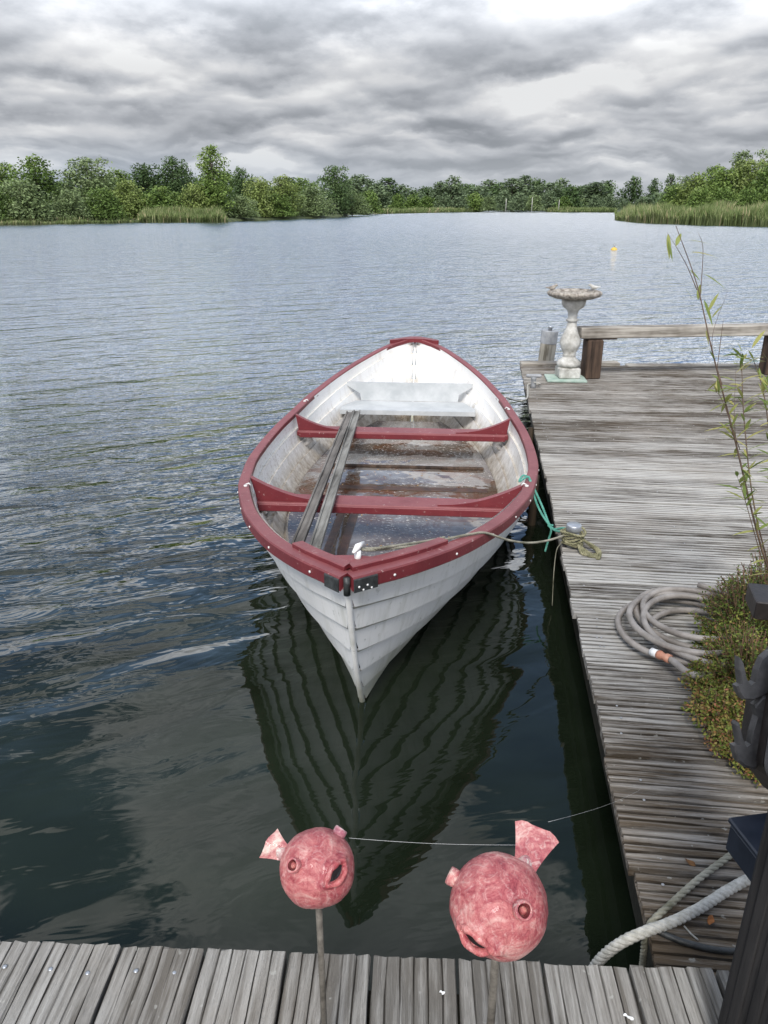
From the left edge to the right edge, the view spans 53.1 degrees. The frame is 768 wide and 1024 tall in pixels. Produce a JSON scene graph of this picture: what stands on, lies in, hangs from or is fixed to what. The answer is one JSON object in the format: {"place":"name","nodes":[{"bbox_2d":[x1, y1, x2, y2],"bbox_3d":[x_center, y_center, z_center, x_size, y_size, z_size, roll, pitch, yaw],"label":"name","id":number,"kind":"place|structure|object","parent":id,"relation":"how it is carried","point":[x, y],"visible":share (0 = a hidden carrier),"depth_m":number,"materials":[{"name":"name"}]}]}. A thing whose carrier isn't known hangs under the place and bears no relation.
{"place":"outdoors","nodes":[
{"label":"outdoors","id":0,"kind":"place"},
{"bbox_2d":[9,207,696,224],"bbox_3d":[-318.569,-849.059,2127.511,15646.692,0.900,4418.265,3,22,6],"label":"grassy bank","id":1,"kind":"structure","parent":0,"point":[232,219],"depth_m":110.69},
{"bbox_2d":[0,187,22,221],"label":"bush","id":2,"kind":"object","parent":1,"relation":"on","point":[2,215],"visible":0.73,"depth_m":78.08,"materials":[{"name":"green plant"}]},
{"bbox_2d":[0,162,22,202],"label":"tree","id":3,"kind":"object","parent":1,"relation":"on","point":[3,175],"visible":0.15,"depth_m":102.32,"materials":[{"name":"green plant"}]},
{"bbox_2d":[0,178,65,220],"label":"bush","id":4,"kind":"object","parent":1,"relation":"on","point":[26,204],"visible":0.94,"depth_m":79.27,"materials":[{"name":"green plant"}]},
{"bbox_2d":[3,153,63,215],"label":"tree","id":5,"kind":"object","parent":1,"relation":"on","point":[37,173],"visible":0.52,"depth_m":96.58,"materials":[{"name":"green plant"}]},
{"bbox_2d":[48,189,93,219],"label":"bush","id":6,"kind":"object","parent":1,"relation":"on","point":[70,202],"visible":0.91,"depth_m":82.34,"materials":[{"name":"green plant"}]},
{"bbox_2d":[51,156,123,212],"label":"tree","id":7,"kind":"object","parent":1,"relation":"on","point":[82,181],"visible":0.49,"depth_m":98.29,"materials":[{"name":"green plant"}]},
{"bbox_2d":[80,186,130,219],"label":"bush","id":8,"kind":"object","parent":1,"relation":"on","point":[107,207],"visible":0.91,"depth_m":84.82,"materials":[{"name":"green plant"}]},
{"bbox_2d":[97,167,147,203],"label":"tree","id":9,"kind":"object","parent":1,"relation":"on","point":[119,173],"visible":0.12,"depth_m":104.20,"materials":[{"name":"green plant"}]},
{"bbox_2d":[109,176,155,218],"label":"bush","id":10,"kind":"object","parent":1,"relation":"on","point":[123,192],"visible":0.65,"depth_m":91.22,"materials":[{"name":"green plant"}]},
{"bbox_2d":[127,162,171,209],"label":"tree","id":11,"kind":"object","parent":1,"relation":"on","point":[147,182],"visible":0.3,"depth_m":111.35,"materials":[{"name":"green plant"}]},
{"bbox_2d":[122,185,190,216],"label":"bush","id":12,"kind":"object","parent":1,"relation":"on","point":[160,196],"visible":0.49,"depth_m":92.37,"materials":[{"name":"green plant"}]},
{"bbox_2d":[153,156,197,205],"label":"tree","id":13,"kind":"object","parent":1,"relation":"on","point":[172,174],"visible":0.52,"depth_m":111.22,"materials":[{"name":"green plant"}]},
{"bbox_2d":[164,168,199,192],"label":"tree","id":14,"kind":"object","parent":1,"relation":"on","point":[186,173],"visible":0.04,"depth_m":136.68,"materials":[{"name":"green plant"}]},
{"bbox_2d":[175,182,217,209],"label":"bush","id":15,"kind":"object","parent":1,"relation":"on","point":[195,203],"visible":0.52,"depth_m":93.30,"materials":[{"name":"green plant"}]},
{"bbox_2d":[188,144,236,210],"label":"tree","id":16,"kind":"object","parent":1,"relation":"on","point":[211,170],"visible":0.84,"depth_m":93.94,"materials":[{"name":"green plant"}]},
{"bbox_2d":[207,169,234,211],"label":"tree","id":17,"kind":"object","parent":1,"relation":"on","point":[229,175],"visible":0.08,"depth_m":137.01,"materials":[{"name":"green plant"}]},
{"bbox_2d":[227,166,255,207],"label":"tree","id":18,"kind":"object","parent":1,"relation":"on","point":[238,186],"visible":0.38,"depth_m":107.93,"materials":[{"name":"green plant"}]},
{"bbox_2d":[223,194,260,218],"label":"bush","id":19,"kind":"object","parent":1,"relation":"on","point":[242,209],"visible":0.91,"depth_m":96.09,"materials":[{"name":"green plant"}]},
{"bbox_2d":[241,176,278,216],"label":"bush","id":20,"kind":"object","parent":1,"relation":"on","point":[259,194],"visible":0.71,"depth_m":102.74,"materials":[{"name":"green plant"}]},
{"bbox_2d":[262,193,300,216],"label":"bush","id":21,"kind":"object","parent":1,"relation":"on","point":[283,203],"visible":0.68,"depth_m":105.28,"materials":[{"name":"green plant"}]},
{"bbox_2d":[262,174,306,215],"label":"tree","id":22,"kind":"object","parent":1,"relation":"on","point":[280,183],"visible":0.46,"depth_m":108.18,"materials":[{"name":"green plant"}]},
{"bbox_2d":[289,176,317,206],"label":"tree","id":23,"kind":"object","parent":1,"relation":"on","point":[300,183],"visible":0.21,"depth_m":128.14,"materials":[{"name":"green plant"}]},
{"bbox_2d":[317,165,357,213],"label":"tree","id":24,"kind":"object","parent":1,"relation":"on","point":[338,189],"visible":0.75,"depth_m":128.31,"materials":[{"name":"green plant"}]},
{"bbox_2d":[337,188,372,215],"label":"bush","id":25,"kind":"object","parent":1,"relation":"on","point":[358,208],"visible":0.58,"depth_m":134.79,"materials":[{"name":"green plant"}]},
{"bbox_2d":[50,175,662,204],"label":"wood","id":26,"kind":"object","parent":1,"relation":"on","point":[473,186],"visible":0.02,"depth_m":289.92,"materials":[{"name":"green plant"}]},
{"bbox_2d":[342,173,378,196],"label":"tree","id":27,"kind":"object","parent":1,"relation":"on","point":[359,187],"visible":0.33,"depth_m":251.81,"materials":[{"name":"green plant"}]},
{"bbox_2d":[356,188,382,212],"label":"bush","id":28,"kind":"object","parent":1,"relation":"on","point":[371,198],"visible":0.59,"depth_m":154.94,"materials":[{"name":"green plant"}]},
{"bbox_2d":[360,181,392,208],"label":"bush","id":29,"kind":"object","parent":1,"relation":"on","point":[380,191],"visible":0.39,"depth_m":211.82,"materials":[{"name":"green plant"}]},
{"bbox_2d":[392,184,415,199],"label":"tree","id":30,"kind":"object","parent":1,"relation":"on","point":[403,188],"visible":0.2,"depth_m":263.95,"materials":[{"name":"green plant"}]},
{"bbox_2d":[401,188,425,206],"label":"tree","id":31,"kind":"object","parent":1,"relation":"on","point":[420,195],"visible":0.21,"depth_m":259.87,"materials":[{"name":"green plant"}]},
{"bbox_2d":[420,181,457,204],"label":"tree","id":32,"kind":"object","parent":1,"relation":"on","point":[435,192],"visible":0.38,"depth_m":214.45,"materials":[{"name":"green plant"}]},
{"bbox_2d":[434,175,469,206],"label":"tree","id":33,"kind":"object","parent":1,"relation":"on","point":[454,189],"visible":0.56,"depth_m":212.12,"materials":[{"name":"green plant"}]},
{"bbox_2d":[449,196,471,209],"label":"bush","id":34,"kind":"object","parent":1,"relation":"on","point":[458,202],"visible":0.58,"depth_m":206.60,"materials":[{"name":"green plant"}]},
{"bbox_2d":[474,179,497,196],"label":"tree","id":35,"kind":"object","parent":1,"relation":"on","point":[488,182],"visible":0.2,"depth_m":265.59,"materials":[{"name":"green plant"}]},
{"bbox_2d":[486,182,506,200],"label":"tree","id":36,"kind":"object","parent":1,"relation":"on","point":[496,188],"visible":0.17,"depth_m":261.36,"materials":[{"name":"green plant"}]},
{"bbox_2d":[507,191,528,211],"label":"bush","id":37,"kind":"object","parent":1,"relation":"on","point":[520,202],"visible":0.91,"depth_m":207.36,"materials":[{"name":"green plant"}]},
{"bbox_2d":[526,178,545,196],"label":"bush","id":38,"kind":"object","parent":1,"relation":"on","point":[538,182],"visible":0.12,"depth_m":260.59,"materials":[{"name":"green plant"}]},
{"bbox_2d":[528,182,565,202],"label":"tree","id":39,"kind":"object","parent":1,"relation":"on","point":[557,190],"visible":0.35,"depth_m":236.96,"materials":[{"name":"green plant"}]},
{"bbox_2d":[546,178,571,201],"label":"tree","id":40,"kind":"object","parent":1,"relation":"on","point":[564,182],"visible":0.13,"depth_m":244.22,"materials":[{"name":"green plant"}]},
{"bbox_2d":[552,184,584,207],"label":"bush","id":41,"kind":"object","parent":1,"relation":"on","point":[574,194],"visible":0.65,"depth_m":206.00,"materials":[{"name":"green plant"}]},
{"bbox_2d":[593,180,627,200],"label":"tree","id":42,"kind":"object","parent":1,"relation":"on","point":[609,188],"visible":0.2,"depth_m":259.90,"materials":[{"name":"green plant"}]},
{"bbox_2d":[620,175,645,204],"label":"tree","id":43,"kind":"object","parent":1,"relation":"on","point":[633,187],"visible":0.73,"depth_m":303.27,"materials":[{"name":"green plant"}]},
{"bbox_2d":[644,178,662,203],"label":"tree","id":44,"kind":"object","parent":1,"relation":"on","point":[653,187],"visible":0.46,"depth_m":294.21,"materials":[{"name":"green plant"}]},
{"bbox_2d":[661,173,675,197],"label":"tree","id":45,"kind":"object","parent":1,"relation":"on","point":[671,179],"visible":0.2,"depth_m":229.52,"materials":[{"name":"green plant"}]},
{"bbox_2d":[666,172,712,207],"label":"bush","id":46,"kind":"object","parent":1,"relation":"on","point":[685,195],"visible":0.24,"depth_m":101.01,"materials":[{"name":"green plant"}]},
{"bbox_2d":[680,186,716,208],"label":"bush","id":47,"kind":"object","parent":1,"relation":"on","point":[696,198],"visible":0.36,"depth_m":89.40,"materials":[{"name":"green plant"}]},
{"bbox_2d":[693,163,720,195],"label":"tree","id":48,"kind":"object","parent":1,"relation":"on","point":[711,170],"visible":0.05,"depth_m":115.11,"materials":[{"name":"green plant"}]},
{"bbox_2d":[689,166,742,202],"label":"bush","id":49,"kind":"object","parent":1,"relation":"on","point":[721,183],"visible":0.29,"depth_m":98.42,"materials":[{"name":"green plant"}]},
{"bbox_2d":[711,186,745,206],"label":"bush","id":50,"kind":"object","parent":1,"relation":"on","point":[727,196],"visible":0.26,"depth_m":89.38,"materials":[{"name":"green plant"}]},
{"bbox_2d":[732,188,767,206],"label":"bush","id":51,"kind":"object","parent":1,"relation":"on","point":[750,198],"visible":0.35,"depth_m":89.36,"materials":[{"name":"green plant"}]},
{"bbox_2d":[736,162,767,202],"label":"bush","id":52,"kind":"object","parent":1,"relation":"on","point":[763,181],"visible":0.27,"depth_m":91.70,"materials":[{"name":"green plant"}]},
{"bbox_2d":[743,147,767,193],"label":"tree","id":53,"kind":"object","parent":1,"relation":"on","point":[766,154],"visible":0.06,"depth_m":107.41,"materials":[{"name":"green plant"}]},
{"bbox_2d":[0,211,767,993],"bbox_3d":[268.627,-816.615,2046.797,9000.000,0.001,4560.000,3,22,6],"label":"water","id":54,"kind":"structure","parent":0,"point":[190,723],"depth_m":3.80,"materials":[{"name":"liquid"}]},
{"bbox_2d":[0,216,137,224],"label":"reed bed","id":55,"kind":"object","parent":54,"relation":"on","point":[19,221],"visible":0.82,"depth_m":80.70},
{"bbox_2d":[136,203,227,222],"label":"reed bed","id":56,"kind":"object","parent":54,"relation":"on","point":[179,214],"visible":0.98,"depth_m":87.20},
{"bbox_2d":[291,183,342,216],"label":"bush","id":57,"kind":"object","parent":54,"relation":"on","point":[314,194],"visible":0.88,"depth_m":113.96,"materials":[{"name":"green plant"}]},
{"bbox_2d":[0,940,728,1023],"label":"deck","id":58,"kind":"structure","parent":54,"relation":"in","point":[46,982],"depth_m":1.42,"materials":[{"name":"wood"}]},
{"bbox_2d":[259,825,353,1023],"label":"ceramic fish","id":59,"kind":"object","parent":58,"relation":"on","point":[316,869],"visible":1,"depth_m":1.11},
{"bbox_2d":[445,820,558,1023],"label":"ceramic fish","id":60,"kind":"object","parent":58,"relation":"on","point":[498,906],"visible":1,"depth_m":1.08},
{"bbox_2d":[717,811,767,1023],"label":"timber post","id":61,"kind":"object","parent":58,"relation":"on","point":[745,999],"visible":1,"depth_m":1.20,"materials":[{"name":"black wood"}]},
{"bbox_2d":[726,813,766,880],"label":"electric box","id":62,"kind":"object","parent":61,"relation":"attached to","point":[744,839],"visible":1,"depth_m":1.46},
{"bbox_2d":[729,646,767,789],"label":"statue","id":63,"kind":"object","parent":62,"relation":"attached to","point":[749,746],"visible":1,"depth_m":1.48,"materials":[{"name":"black paint"}]},
{"bbox_2d":[237,336,538,702],"bbox_3d":[0.088,-0.332,5.095,1.744,0.992,5.235,2,22,4],"label":"rowing boat","id":64,"kind":"object","parent":54,"relation":"on","point":[380,608],"visible":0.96,"depth_m":4.66,"materials":[{"name":"white paint"}]},
{"bbox_2d":[291,411,352,543],"bbox_3d":[-0.332,-0.311,4.759,0.054,0.083,2.659,1,22,3],"label":"long board","id":65,"kind":"object","parent":64,"relation":"on","point":[304,526],"visible":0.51,"depth_m":4.30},
{"bbox_2d":[310,410,359,548],"bbox_3d":[-0.263,-0.313,4.763,0.054,0.083,2.710,1,22,2],"label":"long board","id":66,"kind":"object","parent":64,"relation":"on","point":[319,533],"visible":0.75,"depth_m":4.27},
{"bbox_2d":[518,474,565,551],"bbox_3d":[0.827,0.028,3.978,0.070,0.327,0.458,-9,23,-21],"label":"green twine","id":67,"kind":"object","parent":64,"relation":"attached to","point":[545,517],"visible":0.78,"depth_m":4.00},
{"bbox_2d":[373,177,403,202],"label":"tree","id":68,"kind":"object","parent":54,"relation":"on","point":[392,187],"visible":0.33,"depth_m":233.66,"materials":[{"name":"green plant"}]},
{"bbox_2d":[387,193,406,208],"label":"bush","id":69,"kind":"object","parent":54,"relation":"on","point":[397,202],"visible":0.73,"depth_m":206.10,"materials":[{"name":"green plant"}]},
{"bbox_2d":[403,193,421,207],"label":"bush","id":70,"kind":"object","parent":54,"relation":"on","point":[412,201],"visible":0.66,"depth_m":215.47,"materials":[{"name":"green plant"}]},
{"bbox_2d":[417,196,437,208],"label":"bush","id":71,"kind":"object","parent":54,"relation":"on","point":[425,201],"visible":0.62,"depth_m":211.77,"materials":[{"name":"green plant"}]},
{"bbox_2d":[374,206,481,213],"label":"reed bed","id":72,"kind":"object","parent":54,"relation":"on","point":[394,210],"visible":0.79,"depth_m":183.85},
{"bbox_2d":[432,194,455,207],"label":"bush","id":73,"kind":"object","parent":54,"relation":"on","point":[446,201],"visible":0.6,"depth_m":205.85,"materials":[{"name":"green plant"}]},
{"bbox_2d":[464,191,483,210],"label":"bush","id":74,"kind":"object","parent":54,"relation":"on","point":[476,201],"visible":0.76,"depth_m":209.08,"materials":[{"name":"green plant"}]},
{"bbox_2d":[460,188,491,204],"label":"tree","id":75,"kind":"object","parent":54,"relation":"on","point":[479,190],"visible":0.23,"depth_m":222.76,"materials":[{"name":"green plant"}]},
{"bbox_2d":[479,196,500,211],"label":"bush","id":76,"kind":"object","parent":54,"relation":"on","point":[490,206],"visible":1,"depth_m":205.89,"materials":[{"name":"green plant"}]},
{"bbox_2d":[491,189,513,211],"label":"bush","id":77,"kind":"object","parent":54,"relation":"on","point":[503,204],"visible":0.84,"depth_m":215.14,"materials":[{"name":"green plant"}]},
{"bbox_2d":[493,178,532,210],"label":"tree","id":78,"kind":"object","parent":54,"relation":"on","point":[512,189],"visible":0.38,"depth_m":230.16,"materials":[{"name":"green plant"}]},
{"bbox_2d":[515,175,540,198],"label":"tree","id":79,"kind":"object","parent":54,"relation":"on","point":[527,181],"visible":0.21,"depth_m":239.77,"materials":[{"name":"green plant"}]},
{"bbox_2d":[519,194,544,210],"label":"bush","id":80,"kind":"object","parent":54,"relation":"on","point":[534,205],"visible":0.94,"depth_m":205.24,"materials":[{"name":"green plant"}]},
{"bbox_2d":[527,475,538,525],"bbox_3d":[0.943,0.389,5.046,0.055,1.330,0.055,3,22,6],"label":"mooring pile","id":81,"kind":"object","parent":54,"relation":"in","point":[532,512],"visible":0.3,"depth_m":4.87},
{"bbox_2d":[538,326,558,360],"bbox_3d":[1.690,-1.147,8.358,0.176,1.722,0.179,6,22,5],"label":"mooring pile","id":82,"kind":"object","parent":54,"relation":"in","point":[548,341],"visible":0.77,"depth_m":8.05,"materials":[{"name":"metal"}]},
{"bbox_2d":[539,191,558,210],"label":"bush","id":83,"kind":"object","parent":54,"relation":"on","point":[548,201],"visible":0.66,"depth_m":211.03,"materials":[{"name":"green plant"}]},
{"bbox_2d":[555,195,575,206],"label":"bush","id":84,"kind":"object","parent":54,"relation":"on","point":[563,204],"visible":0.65,"depth_m":205.95,"materials":[{"name":"green plant"}]},
{"bbox_2d":[546,206,618,220],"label":"reed bed","id":85,"kind":"object","parent":54,"relation":"on","point":[588,209],"visible":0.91,"depth_m":197.44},
{"bbox_2d":[586,194,604,207],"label":"bush","id":86,"kind":"object","parent":54,"relation":"on","point":[594,201],"visible":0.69,"depth_m":203.74,"materials":[{"name":"green plant"}]},
{"bbox_2d":[582,181,617,206],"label":"tree","id":87,"kind":"object","parent":54,"relation":"on","point":[591,188],"visible":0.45,"depth_m":234.90,"materials":[{"name":"green plant"}]},
{"bbox_2d":[601,194,622,209],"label":"bush","id":88,"kind":"object","parent":54,"relation":"on","point":[611,203],"visible":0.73,"depth_m":216.65,"materials":[{"name":"green plant"}]},
{"bbox_2d":[520,361,767,975],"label":"jetty","id":89,"kind":"object","parent":54,"relation":"in","point":[634,468],"visible":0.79,"depth_m":3.60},
{"bbox_2d":[526,374,541,387],"bbox_3d":[1.364,-1.193,7.015,0.140,0.126,0.057,3,22,6],"label":"mooring cleat","id":90,"kind":"object","parent":89,"relation":"on","point":[534,377],"visible":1,"depth_m":6.99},
{"bbox_2d":[544,374,586,382],"bbox_3d":[1.738,-1.281,7.371,0.370,0.018,0.300,2,22,5],"label":"stone slab","id":91,"kind":"object","parent":89,"relation":"on","point":[555,378],"depth_m":7.28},
{"bbox_2d":[545,284,602,378],"bbox_3d":[1.757,-1.698,7.238,0.524,0.858,0.496,0,22,-1],"label":"bird bath","id":92,"kind":"object","parent":91,"relation":"on","point":[568,363],"visible":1,"depth_m":7.19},
{"bbox_2d":[566,522,581,548],"bbox_3d":[0.925,0.113,3.761,0.074,0.116,0.074,3,22,6],"label":"bollard","id":93,"kind":"object","parent":89,"relation":"on","point":[574,527],"visible":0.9,"depth_m":3.73,"materials":[{"name":"metal"}]},
{"bbox_2d":[360,531,563,551],"bbox_3d":[0.411,0.123,3.211,1.422,0.395,0.061,-20,29,-41],"label":"mooring rope","id":94,"kind":"object","parent":93,"relation":"attached to","point":[390,547],"visible":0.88,"depth_m":3.00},
{"bbox_2d":[560,527,601,559],"bbox_3d":[0.965,0.143,3.720,0.122,0.092,0.251,-17,27,-36],"label":"coiled rope","id":95,"kind":"object","parent":89,"relation":"on","point":[583,551],"visible":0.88,"depth_m":3.71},
{"bbox_2d":[589,875,750,965],"bbox_3d":[0.784,1.104,1.931,0.639,0.432,0.145,-5,22,-13],"label":"thick rope","id":96,"kind":"object","parent":89,"relation":"on","point":[631,937],"visible":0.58,"depth_m":1.78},
{"bbox_2d":[577,323,767,378],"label":"beam bench","id":97,"kind":"object","parent":89,"relation":"on","point":[593,337],"visible":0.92,"depth_m":7.31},
{"bbox_2d":[639,852,732,966],"bbox_3d":[0.853,1.057,2.063,0.678,0.415,0.089,-16,27,-34],"label":"thin rope","id":98,"kind":"object","parent":89,"relation":"on","point":[678,896],"visible":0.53,"depth_m":1.86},
{"bbox_2d":[615,582,764,678],"bbox_3d":[1.185,0.439,2.953,0.553,0.114,0.615,-9,24,-22],"label":"garden hose","id":99,"kind":"object","parent":89,"relation":"on","point":[678,655],"visible":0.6,"depth_m":2.94,"materials":[{"name":"grey plastic"}]},
{"bbox_2d":[657,931,734,954],"bbox_3d":[0.750,0.977,1.737,0.279,0.015,0.044,4,22,11],"label":"black hose","id":100,"kind":"object","parent":89,"relation":"on","point":[698,945],"visible":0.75,"depth_m":1.73,"materials":[{"name":"rubber"}]},
{"bbox_2d":[666,226,767,576],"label":"bamboo","id":101,"kind":"object","parent":89,"relation":"on","point":[717,387],"visible":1,"depth_m":2.56,"materials":[{"name":"green plant"}]},
{"bbox_2d":[677,546,767,788],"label":"shrub","id":102,"kind":"object","parent":89,"relation":"on","point":[727,704],"visible":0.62,"depth_m":2.63,"materials":[{"name":"green plant"}]},
{"bbox_2d":[655,183,683,205],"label":"bush","id":103,"kind":"object","parent":54,"relation":"on","point":[669,193],"visible":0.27,"depth_m":103.13,"materials":[{"name":"green plant"}]},
{"bbox_2d":[674,175,692,204],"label":"tree","id":104,"kind":"object","parent":54,"relation":"on","point":[685,179],"visible":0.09,"depth_m":117.23,"materials":[{"name":"green plant"}]},
{"bbox_2d":[615,200,767,226],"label":"reed bed","id":105,"kind":"object","parent":54,"relation":"on","point":[721,213],"visible":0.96,"depth_m":77.76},
{"bbox_2d":[713,156,767,201],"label":"tree","id":106,"kind":"object","parent":54,"relation":"on","point":[747,173],"visible":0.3,"depth_m":96.76,"materials":[{"name":"green plant"}]},
{"bbox_2d":[0,0,767,203],"label":"sky","id":107,"kind":"structure","parent":0,"point":[416,94],"materials":[{"name":"grey"}]},
{"bbox_2d":[726,149,752,190],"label":"tree","id":108,"kind":"object","parent":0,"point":[744,154],"visible":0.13,"depth_m":112.82,"materials":[{"name":"green plant"}]},
{"bbox_2d":[745,583,767,619],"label":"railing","id":109,"kind":"object","parent":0,"point":[756,597],"visible":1,"depth_m":1.95,"materials":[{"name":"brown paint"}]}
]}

